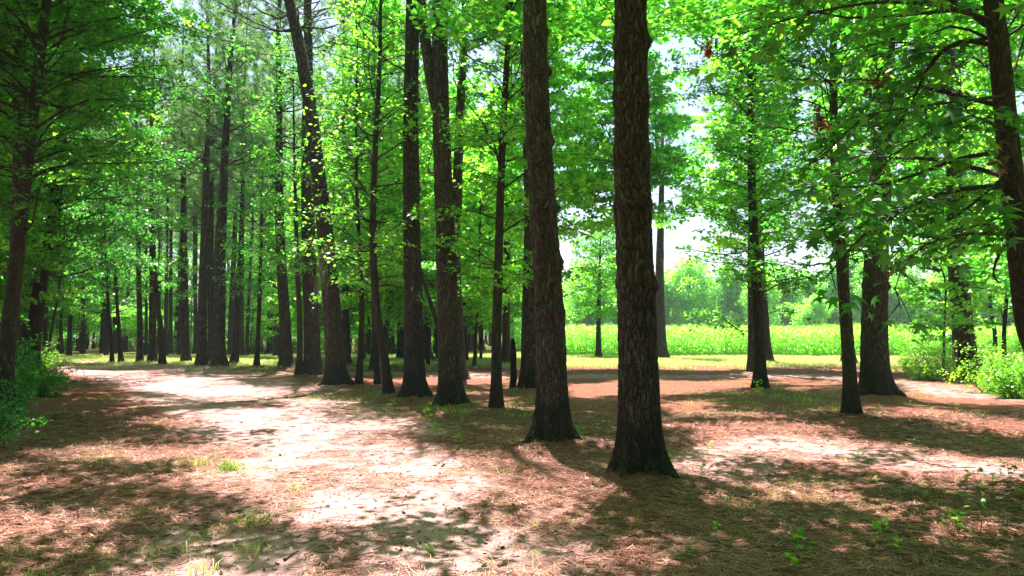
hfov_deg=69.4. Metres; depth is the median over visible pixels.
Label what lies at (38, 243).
gum tree
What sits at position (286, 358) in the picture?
pine tree
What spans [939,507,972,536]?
seedling
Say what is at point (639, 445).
pine tree
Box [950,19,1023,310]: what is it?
gum tree
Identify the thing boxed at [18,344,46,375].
shrub
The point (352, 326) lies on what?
gum tree
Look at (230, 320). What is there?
pine tree
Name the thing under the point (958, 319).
gum tree
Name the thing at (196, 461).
grass tuft
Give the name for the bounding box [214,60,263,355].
pine tree
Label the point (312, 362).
pine tree
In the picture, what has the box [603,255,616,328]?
broadleaf tree
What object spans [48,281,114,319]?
gum tree
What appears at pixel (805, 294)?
broadleaf tree
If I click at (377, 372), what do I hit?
gum tree
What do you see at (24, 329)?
gum tree
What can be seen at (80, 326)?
pine tree
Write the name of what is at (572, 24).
gum tree
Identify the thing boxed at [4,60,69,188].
gum tree
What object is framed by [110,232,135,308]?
pine tree
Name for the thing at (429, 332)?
gum tree
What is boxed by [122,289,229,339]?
gum tree
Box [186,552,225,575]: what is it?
grass tuft
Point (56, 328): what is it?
gum tree
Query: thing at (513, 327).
gum tree
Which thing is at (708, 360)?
grass
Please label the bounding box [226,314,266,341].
gum tree
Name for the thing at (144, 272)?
pine tree
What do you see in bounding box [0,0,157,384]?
gum tree
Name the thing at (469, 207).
gum tree
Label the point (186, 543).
grass tuft
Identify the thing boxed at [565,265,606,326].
broadleaf tree
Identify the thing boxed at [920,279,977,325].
broadleaf tree
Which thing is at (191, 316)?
gum tree
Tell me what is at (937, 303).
broadleaf tree
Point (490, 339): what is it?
pine tree
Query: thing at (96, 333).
gum tree
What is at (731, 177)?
gum tree
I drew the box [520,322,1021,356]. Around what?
corn crop
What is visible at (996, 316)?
broadleaf tree
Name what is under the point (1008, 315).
broadleaf tree
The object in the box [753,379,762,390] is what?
seedling
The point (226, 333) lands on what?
gum tree
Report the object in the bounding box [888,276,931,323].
broadleaf tree
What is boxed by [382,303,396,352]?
gum tree
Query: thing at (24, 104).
gum tree
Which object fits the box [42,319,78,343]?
gum tree
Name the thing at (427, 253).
gum tree
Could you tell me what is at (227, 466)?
grass tuft
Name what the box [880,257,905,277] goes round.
dead leaf clump
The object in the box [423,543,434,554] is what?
seedling
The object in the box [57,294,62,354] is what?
pine tree
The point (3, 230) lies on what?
gum tree
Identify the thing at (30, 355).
shrub
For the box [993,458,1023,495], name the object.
seedling
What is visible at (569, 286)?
gum tree
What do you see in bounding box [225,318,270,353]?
shrub
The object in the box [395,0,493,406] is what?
pine tree
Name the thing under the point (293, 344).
shrub
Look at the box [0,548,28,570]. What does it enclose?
grass tuft
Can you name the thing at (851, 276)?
broadleaf tree
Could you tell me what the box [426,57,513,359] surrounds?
gum tree
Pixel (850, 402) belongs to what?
gum tree
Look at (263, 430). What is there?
fallen stick
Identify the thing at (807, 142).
pine tree
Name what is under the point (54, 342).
shrub
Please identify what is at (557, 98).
gum tree
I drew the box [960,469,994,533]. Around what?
seedling
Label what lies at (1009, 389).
shrub
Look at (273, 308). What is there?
gum tree
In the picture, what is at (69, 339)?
pine tree
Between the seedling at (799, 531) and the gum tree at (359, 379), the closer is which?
the seedling at (799, 531)
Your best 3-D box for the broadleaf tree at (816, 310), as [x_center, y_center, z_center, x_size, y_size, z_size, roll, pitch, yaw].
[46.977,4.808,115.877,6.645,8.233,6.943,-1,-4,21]
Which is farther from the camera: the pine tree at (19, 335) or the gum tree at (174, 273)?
the gum tree at (174, 273)
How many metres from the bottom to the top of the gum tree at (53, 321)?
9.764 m
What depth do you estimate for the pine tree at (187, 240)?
73.81 m
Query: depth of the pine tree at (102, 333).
54.20 m
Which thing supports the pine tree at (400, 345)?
on the ground at (136, 384)
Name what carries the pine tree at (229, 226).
on the ground at (136, 384)
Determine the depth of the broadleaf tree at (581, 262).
133.35 m
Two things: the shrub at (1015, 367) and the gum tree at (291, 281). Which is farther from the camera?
the gum tree at (291, 281)
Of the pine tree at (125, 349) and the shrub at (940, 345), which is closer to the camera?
the shrub at (940, 345)
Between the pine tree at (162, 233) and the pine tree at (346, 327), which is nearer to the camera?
the pine tree at (346, 327)
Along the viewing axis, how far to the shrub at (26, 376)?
18.72 m
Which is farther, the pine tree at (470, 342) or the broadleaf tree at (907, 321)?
the broadleaf tree at (907, 321)
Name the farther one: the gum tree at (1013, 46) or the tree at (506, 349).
the tree at (506, 349)
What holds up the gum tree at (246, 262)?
on the ground at (136, 384)
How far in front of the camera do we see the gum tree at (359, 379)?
22.03 m
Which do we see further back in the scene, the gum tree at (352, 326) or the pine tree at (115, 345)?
the pine tree at (115, 345)
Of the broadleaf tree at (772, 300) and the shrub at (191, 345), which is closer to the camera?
the shrub at (191, 345)
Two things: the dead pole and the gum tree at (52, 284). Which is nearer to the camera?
the dead pole
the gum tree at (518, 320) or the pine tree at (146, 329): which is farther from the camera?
the gum tree at (518, 320)
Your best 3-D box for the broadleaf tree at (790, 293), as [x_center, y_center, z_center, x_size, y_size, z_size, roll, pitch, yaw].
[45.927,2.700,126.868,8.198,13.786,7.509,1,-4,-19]
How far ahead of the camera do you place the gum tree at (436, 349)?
43.61 m
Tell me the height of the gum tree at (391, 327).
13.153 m
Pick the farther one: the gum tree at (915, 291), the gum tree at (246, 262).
the gum tree at (246, 262)
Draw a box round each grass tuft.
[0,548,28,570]
[13,561,66,575]
[131,539,164,559]
[163,535,209,554]
[174,455,213,466]
[179,520,228,542]
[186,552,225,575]
[211,454,252,472]
[220,509,262,532]
[233,532,278,559]
[235,505,280,528]
[282,481,309,495]
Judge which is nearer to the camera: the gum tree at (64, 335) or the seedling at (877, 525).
the seedling at (877, 525)
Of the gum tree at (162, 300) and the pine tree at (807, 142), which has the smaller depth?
the pine tree at (807, 142)
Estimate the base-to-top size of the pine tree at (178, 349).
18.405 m
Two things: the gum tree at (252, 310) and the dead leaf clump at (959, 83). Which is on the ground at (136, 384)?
the gum tree at (252, 310)
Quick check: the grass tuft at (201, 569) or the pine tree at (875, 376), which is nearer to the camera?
the grass tuft at (201, 569)
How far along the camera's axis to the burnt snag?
20.38 m
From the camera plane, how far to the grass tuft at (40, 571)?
4.97 m
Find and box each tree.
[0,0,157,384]
[0,0,212,327]
[0,0,265,413]
[0,7,86,315]
[0,40,196,370]
[0,55,87,334]
[0,107,106,320]
[0,176,33,320]
[0,253,50,323]
[3,140,88,247]
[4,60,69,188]
[18,321,20,349]
[21,47,114,353]
[27,284,55,328]
[28,213,100,352]
[34,176,91,360]
[42,301,47,353]
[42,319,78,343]
[47,293,80,333]
[47,313,76,350]
[48,232,123,335]
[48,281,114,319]
[49,173,148,362]
[49,276,176,353]
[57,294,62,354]
[66,104,110,355]
[69,179,177,361]
[72,314,76,347]
[74,132,125,354]
[75,129,85,350]
[75,131,140,354]
[79,197,107,351]
[86,207,90,348]
[87,118,142,355]
[87,198,128,352]
[88,28,200,361]
[88,311,192,338]
[89,267,124,333]
[89,301,99,347]
[90,258,148,337]
[91,256,95,348]
[94,2,202,361]
[95,266,136,348]
[103,111,200,363]
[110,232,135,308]
[113,116,145,351]
[118,232,192,348]
[118,238,164,326]
[119,107,176,354]
[122,167,142,348]
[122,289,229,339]
[123,125,165,352]
[130,108,187,353]
[132,0,225,362]
[134,249,355,339]
[141,169,178,252]
[143,56,189,353]
[144,19,188,356]
[147,0,266,364]
[153,0,268,361]
[154,117,216,355]
[155,0,288,366]
[156,232,191,312]
[160,87,200,351]
[161,226,229,326]
[161,248,198,333]
[163,206,192,334]
[169,99,232,354]
[169,146,200,298]
[173,210,198,255]
[174,182,237,304]
[175,95,200,282]
[176,226,199,334]
[177,100,245,227]
[188,0,290,362]
[189,19,271,355]
[190,313,291,335]
[192,204,251,318]
[195,84,239,276]
[199,190,238,247]
[202,0,398,385]
[204,92,301,365]
[214,0,347,366]
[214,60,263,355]
[225,228,272,352]
[225,249,266,337]
[226,176,246,346]
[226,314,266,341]
[227,83,287,355]
[227,218,259,317]
[232,174,284,257]
[233,52,300,355]
[234,0,395,374]
[235,15,365,374]
[238,172,290,350]
[244,208,303,356]
[247,45,301,352]
[261,221,296,333]
[263,72,332,197]
[265,0,565,394]
[266,139,350,325]
[270,128,357,326]
[277,174,351,324]
[280,0,459,384]
[284,114,299,235]
[287,0,401,364]
[291,101,385,320]
[294,0,435,369]
[299,0,513,383]
[302,199,384,331]
[316,1,461,361]
[320,313,371,346]
[328,0,432,397]
[338,82,403,359]
[351,290,396,354]
[353,98,479,329]
[365,293,396,353]
[365,328,368,351]
[373,9,427,358]
[380,53,431,158]
[382,0,520,379]
[382,112,481,364]
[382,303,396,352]
[383,0,467,359]
[387,99,396,352]
[388,169,480,358]
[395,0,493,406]
[397,0,663,407]
[422,94,434,352]
[422,106,523,366]
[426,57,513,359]
[427,82,511,320]
[431,266,580,333]
[452,12,614,247]
[464,150,486,349]
[465,106,520,357]
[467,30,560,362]
[467,142,473,351]
[467,155,523,325]
[467,204,522,359]
[474,1,582,388]
[484,282,521,341]
[488,323,491,345]
[504,192,523,343]
[510,150,523,335]
[514,282,521,331]
[521,0,582,442]
[552,0,708,234]
[562,206,617,356]
[563,297,574,326]
[564,258,605,307]
[564,301,575,325]
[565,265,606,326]
[566,0,919,387]
[570,273,614,329]
[596,0,1023,351]
[599,0,680,479]
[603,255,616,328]
[650,80,707,357]
[653,0,1023,414]
[664,268,711,325]
[665,301,680,327]
[666,255,715,326]
[670,297,724,326]
[672,0,830,252]
[693,0,818,371]
[702,281,746,309]
[706,264,747,326]
[706,310,744,329]
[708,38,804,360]
[739,275,781,326]
[767,264,799,324]
[769,295,808,327]
[770,309,791,326]
[784,0,968,246]
[788,14,892,361]
[788,302,838,326]
[789,292,832,327]
[790,267,828,325]
[816,251,862,325]
[818,287,858,325]
[849,260,898,326]
[854,9,1023,250]
[858,5,930,396]
[867,1,1019,371]
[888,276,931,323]
[889,164,1013,368]
[889,260,921,280]
[890,309,925,326]
[918,273,936,285]
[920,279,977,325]
[921,288,949,327]
[923,62,1023,373]
[926,62,1023,353]
[927,262,979,323]
[938,0,1023,49]
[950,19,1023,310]
[976,297,1013,327]
[996,302,1014,326]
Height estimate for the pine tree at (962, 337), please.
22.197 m
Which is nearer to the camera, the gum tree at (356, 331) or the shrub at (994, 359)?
the shrub at (994, 359)
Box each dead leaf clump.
[700,36,714,60]
[747,255,775,277]
[811,98,832,137]
[862,63,892,95]
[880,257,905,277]
[941,81,976,127]
[984,130,1020,175]
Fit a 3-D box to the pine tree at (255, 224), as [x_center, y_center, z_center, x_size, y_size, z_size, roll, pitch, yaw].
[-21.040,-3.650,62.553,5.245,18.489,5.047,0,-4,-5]
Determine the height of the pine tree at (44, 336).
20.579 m
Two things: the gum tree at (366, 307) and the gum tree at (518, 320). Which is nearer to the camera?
the gum tree at (366, 307)
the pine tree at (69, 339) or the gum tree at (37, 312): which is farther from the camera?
the pine tree at (69, 339)
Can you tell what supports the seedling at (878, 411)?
on the ground at (136, 384)
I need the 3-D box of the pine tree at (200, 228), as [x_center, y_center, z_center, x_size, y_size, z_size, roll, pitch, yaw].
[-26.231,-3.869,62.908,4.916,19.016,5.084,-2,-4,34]
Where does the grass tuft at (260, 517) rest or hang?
on the ground at (136, 384)
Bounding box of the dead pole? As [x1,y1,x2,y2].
[415,250,437,337]
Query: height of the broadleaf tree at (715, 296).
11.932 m
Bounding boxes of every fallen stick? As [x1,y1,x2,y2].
[54,494,85,505]
[133,530,149,534]
[225,509,241,513]
[250,430,277,435]
[283,550,298,560]
[497,559,513,566]
[705,543,750,555]
[852,497,906,515]
[906,457,975,468]
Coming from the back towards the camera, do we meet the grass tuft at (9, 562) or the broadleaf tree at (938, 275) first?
the broadleaf tree at (938, 275)
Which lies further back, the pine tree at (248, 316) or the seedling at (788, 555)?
the pine tree at (248, 316)
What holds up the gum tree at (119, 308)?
on the ground at (136, 384)
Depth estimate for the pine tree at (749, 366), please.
29.41 m
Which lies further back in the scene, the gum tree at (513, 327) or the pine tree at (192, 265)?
the pine tree at (192, 265)
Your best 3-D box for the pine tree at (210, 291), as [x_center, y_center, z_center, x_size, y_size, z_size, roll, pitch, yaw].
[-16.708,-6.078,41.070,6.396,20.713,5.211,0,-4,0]
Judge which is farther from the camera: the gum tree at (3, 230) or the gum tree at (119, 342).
the gum tree at (119, 342)
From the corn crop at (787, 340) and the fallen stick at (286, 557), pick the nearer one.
the fallen stick at (286, 557)
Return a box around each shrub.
[0,322,50,394]
[0,377,46,427]
[0,382,51,450]
[0,404,33,443]
[15,340,69,396]
[16,377,54,410]
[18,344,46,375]
[18,348,61,380]
[18,362,84,397]
[22,340,62,368]
[35,360,84,382]
[50,334,73,349]
[54,332,91,348]
[93,327,136,348]
[173,329,192,353]
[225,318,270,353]
[260,323,303,352]
[294,337,323,351]
[351,332,371,351]
[390,330,434,352]
[890,349,921,372]
[898,338,961,380]
[915,335,985,367]
[937,330,1023,393]
[946,359,981,379]
[948,341,1013,367]
[971,343,1023,398]
[980,335,1023,372]
[995,345,1023,387]
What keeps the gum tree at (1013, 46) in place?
on the ground at (136, 384)
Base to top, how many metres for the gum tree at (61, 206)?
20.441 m
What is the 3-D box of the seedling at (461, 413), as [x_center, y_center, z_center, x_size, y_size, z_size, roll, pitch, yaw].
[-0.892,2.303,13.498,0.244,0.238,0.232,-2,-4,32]
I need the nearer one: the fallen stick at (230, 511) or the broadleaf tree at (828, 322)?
the fallen stick at (230, 511)
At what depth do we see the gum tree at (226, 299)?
63.34 m
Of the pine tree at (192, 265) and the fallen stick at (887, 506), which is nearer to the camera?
the fallen stick at (887, 506)
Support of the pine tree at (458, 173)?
on the ground at (136, 384)
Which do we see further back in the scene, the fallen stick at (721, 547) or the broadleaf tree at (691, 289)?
the broadleaf tree at (691, 289)
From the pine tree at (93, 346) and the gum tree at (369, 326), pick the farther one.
the pine tree at (93, 346)
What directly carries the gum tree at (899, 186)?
on the ground at (136, 384)
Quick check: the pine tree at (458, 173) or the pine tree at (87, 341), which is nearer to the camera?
the pine tree at (458, 173)
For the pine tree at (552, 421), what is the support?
on the ground at (136, 384)
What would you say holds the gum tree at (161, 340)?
on the ground at (136, 384)
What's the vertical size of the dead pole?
3.375 m
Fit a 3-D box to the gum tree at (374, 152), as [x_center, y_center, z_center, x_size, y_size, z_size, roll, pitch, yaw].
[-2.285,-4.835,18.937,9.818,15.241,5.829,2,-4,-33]
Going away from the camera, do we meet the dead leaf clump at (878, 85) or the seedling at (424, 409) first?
the dead leaf clump at (878, 85)
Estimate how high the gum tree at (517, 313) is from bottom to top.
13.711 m
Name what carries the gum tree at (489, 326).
on the ground at (136, 384)
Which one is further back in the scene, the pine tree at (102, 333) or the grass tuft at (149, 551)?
the pine tree at (102, 333)
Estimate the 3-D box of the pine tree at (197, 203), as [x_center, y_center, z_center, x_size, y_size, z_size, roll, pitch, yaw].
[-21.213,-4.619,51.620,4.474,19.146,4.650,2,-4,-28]
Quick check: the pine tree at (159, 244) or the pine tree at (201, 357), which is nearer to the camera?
the pine tree at (201, 357)
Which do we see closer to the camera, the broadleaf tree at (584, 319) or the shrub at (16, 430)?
the shrub at (16, 430)
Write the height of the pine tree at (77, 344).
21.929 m
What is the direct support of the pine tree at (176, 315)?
on the ground at (136, 384)
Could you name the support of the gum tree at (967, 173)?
on the ground at (136, 384)
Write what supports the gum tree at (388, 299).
on the ground at (136, 384)
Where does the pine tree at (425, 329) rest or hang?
on the ground at (136, 384)
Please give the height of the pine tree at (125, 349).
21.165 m
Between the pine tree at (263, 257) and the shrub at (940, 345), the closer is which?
the shrub at (940, 345)
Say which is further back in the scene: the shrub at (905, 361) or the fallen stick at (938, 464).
the shrub at (905, 361)
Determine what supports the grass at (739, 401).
on the ground at (136, 384)
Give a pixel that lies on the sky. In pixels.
(683, 234)
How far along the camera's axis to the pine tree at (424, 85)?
51.26 m
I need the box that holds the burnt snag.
[509,338,516,387]
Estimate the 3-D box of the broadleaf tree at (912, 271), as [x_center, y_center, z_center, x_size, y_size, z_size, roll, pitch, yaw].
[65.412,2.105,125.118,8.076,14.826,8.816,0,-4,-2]
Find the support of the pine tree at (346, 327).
on the ground at (136, 384)
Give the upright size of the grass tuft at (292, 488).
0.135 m
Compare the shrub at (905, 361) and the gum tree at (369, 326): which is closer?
the shrub at (905, 361)
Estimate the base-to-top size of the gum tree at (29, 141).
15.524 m
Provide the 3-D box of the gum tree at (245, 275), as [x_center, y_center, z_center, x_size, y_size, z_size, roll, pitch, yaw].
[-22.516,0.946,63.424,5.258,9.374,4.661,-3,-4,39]
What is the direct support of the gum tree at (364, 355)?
on the ground at (136, 384)
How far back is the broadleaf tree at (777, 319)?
123.28 m
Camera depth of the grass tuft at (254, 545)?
5.43 m
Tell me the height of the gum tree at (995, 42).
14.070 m
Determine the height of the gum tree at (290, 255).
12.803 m
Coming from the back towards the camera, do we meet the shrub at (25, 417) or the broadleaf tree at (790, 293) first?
the broadleaf tree at (790, 293)
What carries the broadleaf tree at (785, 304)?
on the ground at (136, 384)
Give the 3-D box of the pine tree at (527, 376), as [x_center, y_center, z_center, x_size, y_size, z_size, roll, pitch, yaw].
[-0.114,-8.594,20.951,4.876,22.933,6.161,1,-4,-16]
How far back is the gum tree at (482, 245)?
47.22 m
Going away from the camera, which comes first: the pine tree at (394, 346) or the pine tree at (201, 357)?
the pine tree at (201, 357)
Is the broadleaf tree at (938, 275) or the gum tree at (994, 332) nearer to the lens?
the gum tree at (994, 332)
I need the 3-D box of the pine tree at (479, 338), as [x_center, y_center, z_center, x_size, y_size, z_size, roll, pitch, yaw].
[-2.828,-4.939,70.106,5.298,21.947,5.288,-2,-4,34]
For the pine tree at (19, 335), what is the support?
on the ground at (136, 384)
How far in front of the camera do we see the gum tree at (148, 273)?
73.48 m
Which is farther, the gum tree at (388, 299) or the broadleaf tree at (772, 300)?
the broadleaf tree at (772, 300)
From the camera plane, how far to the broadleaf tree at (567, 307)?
118.78 m
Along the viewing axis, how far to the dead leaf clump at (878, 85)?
8.03 m
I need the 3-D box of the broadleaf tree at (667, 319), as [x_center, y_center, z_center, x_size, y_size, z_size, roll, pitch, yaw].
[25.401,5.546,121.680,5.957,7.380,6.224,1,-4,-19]
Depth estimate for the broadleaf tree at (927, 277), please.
138.94 m
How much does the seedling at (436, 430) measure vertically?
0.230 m
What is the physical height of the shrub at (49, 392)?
1.067 m
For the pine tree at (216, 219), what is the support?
on the ground at (136, 384)
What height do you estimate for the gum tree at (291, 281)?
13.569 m
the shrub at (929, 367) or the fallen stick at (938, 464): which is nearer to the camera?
the fallen stick at (938, 464)
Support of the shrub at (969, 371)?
on the ground at (136, 384)
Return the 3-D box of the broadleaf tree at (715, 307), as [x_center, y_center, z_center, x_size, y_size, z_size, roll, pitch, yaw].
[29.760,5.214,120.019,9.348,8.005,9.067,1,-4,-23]
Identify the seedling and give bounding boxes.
[421,406,433,420]
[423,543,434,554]
[433,422,442,432]
[453,432,461,440]
[458,408,467,417]
[677,541,695,558]
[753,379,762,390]
[783,552,799,571]
[784,523,804,540]
[795,537,818,554]
[851,445,866,459]
[870,517,899,547]
[871,403,883,416]
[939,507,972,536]
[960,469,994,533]
[978,467,1023,520]
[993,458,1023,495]
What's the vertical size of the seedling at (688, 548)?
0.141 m
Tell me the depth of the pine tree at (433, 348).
58.68 m
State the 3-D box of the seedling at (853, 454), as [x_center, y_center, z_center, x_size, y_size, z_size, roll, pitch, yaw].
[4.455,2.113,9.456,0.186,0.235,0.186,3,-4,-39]
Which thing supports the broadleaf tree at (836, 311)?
on the ground at (136, 384)
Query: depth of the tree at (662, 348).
47.37 m
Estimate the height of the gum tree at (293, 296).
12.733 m
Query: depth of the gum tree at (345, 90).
32.45 m
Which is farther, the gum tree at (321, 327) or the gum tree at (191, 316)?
the gum tree at (191, 316)
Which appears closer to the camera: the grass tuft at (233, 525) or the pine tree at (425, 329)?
the grass tuft at (233, 525)
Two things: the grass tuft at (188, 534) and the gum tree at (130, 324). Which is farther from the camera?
the gum tree at (130, 324)
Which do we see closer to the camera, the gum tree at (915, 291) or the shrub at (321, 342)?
the gum tree at (915, 291)
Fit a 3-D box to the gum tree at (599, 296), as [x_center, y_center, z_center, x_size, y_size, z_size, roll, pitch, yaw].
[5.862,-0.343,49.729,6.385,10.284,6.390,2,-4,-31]
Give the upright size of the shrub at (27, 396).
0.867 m
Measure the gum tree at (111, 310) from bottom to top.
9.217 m
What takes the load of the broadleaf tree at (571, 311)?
on the ground at (136, 384)
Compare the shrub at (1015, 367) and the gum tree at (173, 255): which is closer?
the shrub at (1015, 367)
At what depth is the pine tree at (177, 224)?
63.02 m
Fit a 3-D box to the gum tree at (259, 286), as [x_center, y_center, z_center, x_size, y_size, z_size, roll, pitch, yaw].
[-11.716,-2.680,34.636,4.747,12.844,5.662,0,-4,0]
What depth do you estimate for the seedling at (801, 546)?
5.30 m
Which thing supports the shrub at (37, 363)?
on the ground at (136, 384)
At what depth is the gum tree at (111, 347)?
39.74 m
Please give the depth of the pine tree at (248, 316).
50.52 m
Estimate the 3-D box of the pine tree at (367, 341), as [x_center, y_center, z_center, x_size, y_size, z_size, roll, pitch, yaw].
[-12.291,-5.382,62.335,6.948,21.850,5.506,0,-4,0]
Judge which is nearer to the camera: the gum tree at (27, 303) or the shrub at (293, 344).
the gum tree at (27, 303)
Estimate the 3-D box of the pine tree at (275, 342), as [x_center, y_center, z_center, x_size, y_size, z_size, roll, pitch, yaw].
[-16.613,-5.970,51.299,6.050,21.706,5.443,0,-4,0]
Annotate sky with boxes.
[82,0,1023,333]
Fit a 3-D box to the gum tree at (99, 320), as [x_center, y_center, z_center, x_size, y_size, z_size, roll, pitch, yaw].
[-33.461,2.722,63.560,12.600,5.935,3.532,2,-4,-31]
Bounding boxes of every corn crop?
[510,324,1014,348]
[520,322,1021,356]
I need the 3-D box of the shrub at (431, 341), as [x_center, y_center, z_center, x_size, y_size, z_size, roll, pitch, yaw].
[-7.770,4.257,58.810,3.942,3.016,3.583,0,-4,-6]
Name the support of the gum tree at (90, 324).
on the ground at (136, 384)
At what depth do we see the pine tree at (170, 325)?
55.21 m
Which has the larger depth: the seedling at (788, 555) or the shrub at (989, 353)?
the shrub at (989, 353)
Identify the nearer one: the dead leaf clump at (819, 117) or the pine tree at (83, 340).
the dead leaf clump at (819, 117)
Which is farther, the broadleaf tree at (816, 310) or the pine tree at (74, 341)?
the broadleaf tree at (816, 310)
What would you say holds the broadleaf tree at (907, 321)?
on the ground at (136, 384)
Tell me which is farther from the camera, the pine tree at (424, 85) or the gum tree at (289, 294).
the gum tree at (289, 294)
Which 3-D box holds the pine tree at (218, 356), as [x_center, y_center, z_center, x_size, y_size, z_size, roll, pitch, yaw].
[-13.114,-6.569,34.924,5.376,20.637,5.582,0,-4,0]
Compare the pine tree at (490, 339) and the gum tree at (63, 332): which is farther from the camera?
the pine tree at (490, 339)
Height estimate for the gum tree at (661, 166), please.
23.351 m
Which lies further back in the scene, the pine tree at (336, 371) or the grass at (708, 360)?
the grass at (708, 360)
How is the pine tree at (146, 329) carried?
on the ground at (136, 384)
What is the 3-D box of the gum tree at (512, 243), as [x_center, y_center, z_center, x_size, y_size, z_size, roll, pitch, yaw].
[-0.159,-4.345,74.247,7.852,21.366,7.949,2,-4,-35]
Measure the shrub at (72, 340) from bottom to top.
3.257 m
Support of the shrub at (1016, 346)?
on the ground at (136, 384)
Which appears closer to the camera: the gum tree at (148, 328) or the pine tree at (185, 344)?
the pine tree at (185, 344)
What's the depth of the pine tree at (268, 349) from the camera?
58.88 m
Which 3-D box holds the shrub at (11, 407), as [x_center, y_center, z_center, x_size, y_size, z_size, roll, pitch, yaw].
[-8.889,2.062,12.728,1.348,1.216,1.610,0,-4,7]
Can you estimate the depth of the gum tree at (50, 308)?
45.46 m
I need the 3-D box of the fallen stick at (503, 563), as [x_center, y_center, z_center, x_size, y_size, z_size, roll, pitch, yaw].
[-0.049,1.940,5.228,0.031,0.029,0.178,-2,-4,34]
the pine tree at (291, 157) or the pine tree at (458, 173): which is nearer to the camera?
the pine tree at (458, 173)
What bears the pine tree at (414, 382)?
on the ground at (136, 384)
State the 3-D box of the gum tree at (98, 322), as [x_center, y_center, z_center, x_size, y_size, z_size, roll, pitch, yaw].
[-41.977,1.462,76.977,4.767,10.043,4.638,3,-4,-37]
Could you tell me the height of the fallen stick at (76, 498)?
0.043 m
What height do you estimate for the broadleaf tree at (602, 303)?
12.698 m
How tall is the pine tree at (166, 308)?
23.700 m
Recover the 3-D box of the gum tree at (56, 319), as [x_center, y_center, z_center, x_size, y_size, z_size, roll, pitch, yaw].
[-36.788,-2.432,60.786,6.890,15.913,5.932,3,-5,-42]
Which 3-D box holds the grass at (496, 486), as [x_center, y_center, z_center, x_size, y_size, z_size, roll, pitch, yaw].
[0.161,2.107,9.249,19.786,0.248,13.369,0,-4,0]
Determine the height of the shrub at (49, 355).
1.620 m
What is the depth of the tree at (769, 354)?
39.62 m
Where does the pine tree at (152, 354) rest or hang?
on the ground at (136, 384)
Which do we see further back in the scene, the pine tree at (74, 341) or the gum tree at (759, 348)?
the pine tree at (74, 341)
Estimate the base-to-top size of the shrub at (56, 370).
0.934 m
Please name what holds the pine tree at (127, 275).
on the ground at (136, 384)
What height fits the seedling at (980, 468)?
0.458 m
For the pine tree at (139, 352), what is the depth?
39.22 m
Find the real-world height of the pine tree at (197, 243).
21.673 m
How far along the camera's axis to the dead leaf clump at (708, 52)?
9.49 m
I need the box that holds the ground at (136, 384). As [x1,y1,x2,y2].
[0,334,1023,575]
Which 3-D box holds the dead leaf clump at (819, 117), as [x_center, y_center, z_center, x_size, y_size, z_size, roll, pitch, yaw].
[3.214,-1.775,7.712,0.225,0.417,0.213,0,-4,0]
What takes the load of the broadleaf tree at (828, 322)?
on the ground at (136, 384)
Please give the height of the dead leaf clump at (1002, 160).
0.465 m
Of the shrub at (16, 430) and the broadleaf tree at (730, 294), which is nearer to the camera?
the shrub at (16, 430)
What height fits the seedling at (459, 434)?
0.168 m
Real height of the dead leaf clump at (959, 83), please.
0.555 m
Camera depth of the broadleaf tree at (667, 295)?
120.91 m
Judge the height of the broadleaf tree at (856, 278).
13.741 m
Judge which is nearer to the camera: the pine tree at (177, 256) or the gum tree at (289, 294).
the gum tree at (289, 294)
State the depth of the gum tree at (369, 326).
55.02 m
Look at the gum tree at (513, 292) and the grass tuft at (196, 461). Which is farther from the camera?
the gum tree at (513, 292)
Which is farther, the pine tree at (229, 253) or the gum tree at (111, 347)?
the pine tree at (229, 253)
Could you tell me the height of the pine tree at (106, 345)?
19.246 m
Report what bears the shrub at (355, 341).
on the ground at (136, 384)
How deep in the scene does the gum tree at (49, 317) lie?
58.98 m
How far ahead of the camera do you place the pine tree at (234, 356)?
38.61 m
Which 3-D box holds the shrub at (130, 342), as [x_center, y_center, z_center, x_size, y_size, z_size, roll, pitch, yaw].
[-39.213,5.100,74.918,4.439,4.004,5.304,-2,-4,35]
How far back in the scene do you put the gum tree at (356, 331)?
56.05 m
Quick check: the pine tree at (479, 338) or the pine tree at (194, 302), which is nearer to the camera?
the pine tree at (194, 302)
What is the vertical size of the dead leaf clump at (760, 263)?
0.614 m
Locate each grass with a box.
[0,402,1022,575]
[17,353,1021,370]
[22,365,1001,418]
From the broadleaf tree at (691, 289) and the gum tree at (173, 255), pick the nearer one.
the gum tree at (173, 255)
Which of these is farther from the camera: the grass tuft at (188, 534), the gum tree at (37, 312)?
the gum tree at (37, 312)
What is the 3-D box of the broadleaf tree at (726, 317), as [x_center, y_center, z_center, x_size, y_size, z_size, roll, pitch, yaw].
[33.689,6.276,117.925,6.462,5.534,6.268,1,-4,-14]
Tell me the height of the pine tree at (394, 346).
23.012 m
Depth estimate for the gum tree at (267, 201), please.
26.59 m

